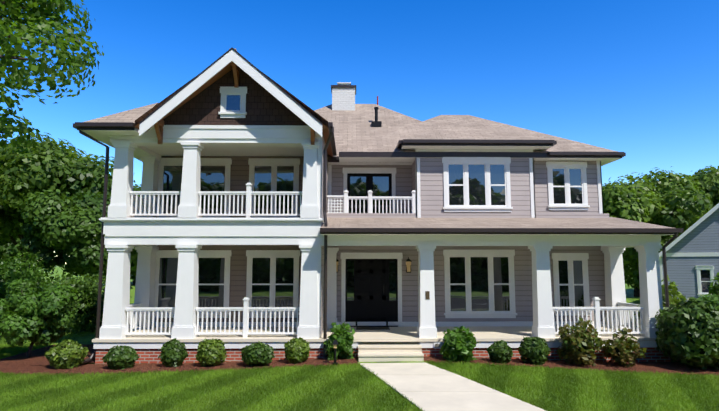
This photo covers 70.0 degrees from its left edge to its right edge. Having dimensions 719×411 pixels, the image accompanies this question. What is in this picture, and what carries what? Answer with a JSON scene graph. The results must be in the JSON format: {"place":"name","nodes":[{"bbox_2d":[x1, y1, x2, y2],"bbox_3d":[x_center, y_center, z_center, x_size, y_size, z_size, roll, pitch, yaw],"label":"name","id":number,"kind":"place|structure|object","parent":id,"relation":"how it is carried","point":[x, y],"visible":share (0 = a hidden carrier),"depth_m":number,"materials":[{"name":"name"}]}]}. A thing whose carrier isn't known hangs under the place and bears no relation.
{"place":"outdoors","nodes":[
{"label":"outdoors","id":0,"kind":"place"},
{"bbox_2d":[0,0,103,154],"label":"tree","id":1,"kind":"object","parent":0,"point":[37,25],"depth_m":14.08,"materials":[{"name":"green plant"}]},
{"bbox_2d":[0,264,718,410],"bbox_3d":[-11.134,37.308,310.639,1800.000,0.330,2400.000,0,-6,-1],"label":"lawn","id":2,"kind":"structure","parent":0,"point":[629,292],"depth_m":9.91,"materials":[{"name":"green plant"}]},
{"bbox_2d":[0,216,30,266],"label":"tree","id":3,"kind":"object","parent":2,"relation":"on","point":[8,250],"visible":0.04,"depth_m":49.28,"materials":[{"name":"green plant"}]},
{"bbox_2d":[0,252,58,298],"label":"border shrub","id":4,"kind":"object","parent":2,"relation":"on","point":[35,274],"depth_m":23.21,"materials":[{"name":"green plant"}]},
{"bbox_2d":[0,132,134,268],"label":"tree","id":5,"kind":"object","parent":2,"relation":"on","point":[43,165],"depth_m":27.55,"materials":[{"name":"green plant"}]},
{"bbox_2d":[15,189,137,286],"bbox_3d":[-13.395,2.349,26.041,6.301,6.264,6.397,0,-6,-1],"label":"tree","id":6,"kind":"object","parent":2,"relation":"on","point":[59,227],"depth_m":23.96,"materials":[{"name":"green plant"}]},
{"bbox_2d":[48,273,132,332],"bbox_3d":[-10.368,3.556,18.924,3.374,2.158,3.256,0,-6,-1],"label":"shrub","id":7,"kind":"object","parent":2,"relation":"on","point":[78,284],"depth_m":18.51,"materials":[{"name":"green plant"}]},
{"bbox_2d":[130,184,140,284],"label":"tree","id":8,"kind":"object","parent":2,"relation":"on","point":[133,264],"depth_m":56.81,"materials":[{"name":"green plant"}]},
{"bbox_2d":[0,344,718,375],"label":"mulch beds","id":9,"kind":"object","parent":2,"relation":"on","point":[35,362],"visible":0.6,"depth_m":12.00,"materials":[{"name":"brown soil"}]},
{"bbox_2d":[0,279,77,357],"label":"small tree","id":10,"kind":"object","parent":9,"relation":"on","point":[37,319],"depth_m":13.18,"materials":[{"name":"green plant"}]},
{"bbox_2d":[45,339,88,368],"bbox_3d":[-6.899,3.497,12.079,0.931,0.705,0.817,0,-6,-1],"label":"boxwood bush","id":11,"kind":"object","parent":9,"relation":"on","point":[72,348],"depth_m":11.87,"materials":[{"name":"green plant"}]},
{"bbox_2d":[102,345,139,369],"bbox_3d":[-5.557,3.541,11.984,0.808,0.560,0.700,0,-6,-1],"label":"boxwood bush","id":12,"kind":"object","parent":9,"relation":"on","point":[113,355],"depth_m":11.82,"materials":[{"name":"green plant"}]},
{"bbox_2d":[158,338,188,366],"bbox_3d":[-4.372,3.478,12.098,0.658,0.668,0.548,0,-6,-1],"label":"boxwood bush","id":13,"kind":"object","parent":9,"relation":"on","point":[168,357],"depth_m":11.96,"materials":[{"name":"green plant"}]},
{"bbox_2d":[196,338,226,366],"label":"boxwood bush","id":14,"kind":"object","parent":9,"relation":"on","point":[205,353],"depth_m":11.93,"materials":[{"name":"green plant"}]},
{"bbox_2d":[241,341,274,365],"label":"boxwood bush","id":15,"kind":"object","parent":9,"relation":"on","point":[256,349],"depth_m":11.81,"materials":[{"name":"green plant"}]},
{"bbox_2d":[284,337,310,362],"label":"boxwood bush","id":16,"kind":"object","parent":9,"relation":"on","point":[294,353],"depth_m":11.99,"materials":[{"name":"green plant"}]},
{"bbox_2d":[323,321,354,360],"bbox_3d":[-0.486,3.260,12.412,0.772,0.944,0.754,0,-6,-1],"label":"shrub left of steps","id":17,"kind":"object","parent":9,"relation":"on","point":[344,347],"depth_m":12.26,"materials":[{"name":"green plant"}]},
{"bbox_2d":[486,340,512,362],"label":"boxwood bush","id":18,"kind":"object","parent":9,"relation":"on","point":[498,351],"depth_m":12.00,"materials":[{"name":"green plant"}]},
{"bbox_2d":[518,336,550,364],"bbox_3d":[4.147,3.432,12.187,0.769,0.661,0.728,0,-6,-1],"label":"boxwood bush","id":19,"kind":"object","parent":9,"relation":"on","point":[531,349],"depth_m":12.01,"materials":[{"name":"green plant"}]},
{"bbox_2d":[556,317,603,366],"bbox_3d":[5.260,3.259,12.292,1.311,1.157,0.984,6,-9,-45],"label":"shrub","id":20,"kind":"object","parent":9,"relation":"on","point":[568,350],"depth_m":12.08,"materials":[{"name":"green plant"}]},
{"bbox_2d":[602,327,646,367],"bbox_3d":[6.279,3.368,12.250,0.976,0.935,1.058,0,-6,-1],"label":"shrub","id":21,"kind":"object","parent":9,"relation":"on","point":[622,342],"depth_m":12.07,"materials":[{"name":"green plant"}]},
{"bbox_2d":[634,275,686,361],"bbox_3d":[8.090,2.913,13.428,1.574,2.212,1.486,0,-6,-1],"label":"tall shrub","id":22,"kind":"object","parent":9,"relation":"on","point":[672,290],"depth_m":13.22,"materials":[{"name":"green plant"}]},
{"bbox_2d":[655,297,718,369],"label":"bush","id":23,"kind":"object","parent":9,"relation":"on","point":[670,338],"depth_m":11.68,"materials":[{"name":"green plant"}]},
{"bbox_2d":[99,129,662,338],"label":"porch columns","id":24,"kind":"structure","parent":2,"relation":"on","point":[189,232],"depth_m":13.08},
{"bbox_2d":[125,183,644,336],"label":"railings","id":25,"kind":"object","parent":24,"relation":"on","point":[135,310],"visible":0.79,"depth_m":13.21,"materials":[{"name":"white wood"}]},
{"bbox_2d":[92,326,670,363],"bbox_3d":[0.632,3.785,13.526,14.370,0.800,3.085,0,-6,-1],"label":"porch base","id":26,"kind":"object","parent":2,"relation":"on","point":[400,344],"visible":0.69,"depth_m":12.71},
{"bbox_2d":[156,131,608,337],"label":"house walls","id":27,"kind":"structure","parent":2,"relation":"on","point":[431,188],"depth_m":15.41,"materials":[{"name":"grey wood"}]},
{"bbox_2d":[340,168,402,326],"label":"doors","id":28,"kind":"structure","parent":27,"relation":"attached to","point":[371,287],"depth_m":15.26,"materials":[{"name":"black wood"}]},
{"bbox_2d":[154,87,591,317],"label":"windows","id":29,"kind":"structure","parent":27,"relation":"attached to","point":[479,283],"depth_m":15.33,"materials":[{"name":"white glass"}]},
{"bbox_2d":[77,47,678,235],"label":"roofs","id":30,"kind":"structure","parent":27,"relation":"on","point":[194,102],"depth_m":13.89,"materials":[{"name":"brown"}]},
{"bbox_2d":[154,61,314,144],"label":"gable brackets","id":31,"kind":"object","parent":30,"relation":"attached to","point":[159,125],"visible":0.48,"depth_m":13.20,"materials":[{"name":"brown wood"}]},
{"bbox_2d":[331,82,381,126],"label":"chimney vents","id":32,"kind":"object","parent":30,"relation":"on","point":[343,95],"visible":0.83,"depth_m":20.49,"materials":[{"name":"brick"}]},
{"bbox_2d":[73,122,683,364],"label":"gutters and downspouts","id":33,"kind":"object","parent":30,"relation":"attached to","point":[675,231],"visible":0.73,"depth_m":12.83,"materials":[{"name":"brown"}]},
{"bbox_2d":[155,149,603,326],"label":"house trim","id":34,"kind":"structure","parent":27,"relation":"attached to","point":[533,215],"depth_m":15.49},
{"bbox_2d":[332,257,440,364],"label":"porch fixtures","id":35,"kind":"object","parent":27,"relation":"attached to","point":[408,261],"visible":0.85,"depth_m":14.40,"materials":[{"name":"black metal"}]},
{"bbox_2d":[439,326,477,362],"bbox_3d":[2.382,3.308,12.239,0.937,0.896,0.956,0,-6,-1],"label":"shrub right of steps","id":36,"kind":"object","parent":2,"relation":"on","point":[454,347],"depth_m":12.00,"materials":[{"name":"green plant"}]},
{"bbox_2d":[602,166,714,296],"bbox_3d":[20.836,1.987,38.731,10.829,9.828,10.413,0,-6,-1],"label":"tree","id":37,"kind":"object","parent":2,"relation":"on","point":[671,200],"depth_m":35.35,"materials":[{"name":"green plant"}]},
{"bbox_2d":[659,203,718,300],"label":"neighbour house","id":38,"kind":"structure","parent":2,"relation":"on","point":[692,256],"depth_m":25.60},
{"bbox_2d":[680,165,718,216],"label":"tree","id":39,"kind":"object","parent":2,"relation":"on","point":[708,180],"visible":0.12,"depth_m":38.97,"materials":[{"name":"green plant"}]},
{"bbox_2d":[696,272,718,309],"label":"border shrub","id":40,"kind":"object","parent":2,"relation":"on","point":[712,296],"visible":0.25,"depth_m":15.53,"materials":[{"name":"green plant"}]},
{"bbox_2d":[0,0,718,263],"label":"sky","id":41,"kind":"structure","parent":0,"point":[639,79],"materials":[{"name":"blue"}]},
{"bbox_2d":[361,363,544,410],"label":"walkway path","id":42,"kind":"structure","parent":0,"point":[426,387],"depth_m":9.33,"materials":[{"name":"concrete"}]}
]}

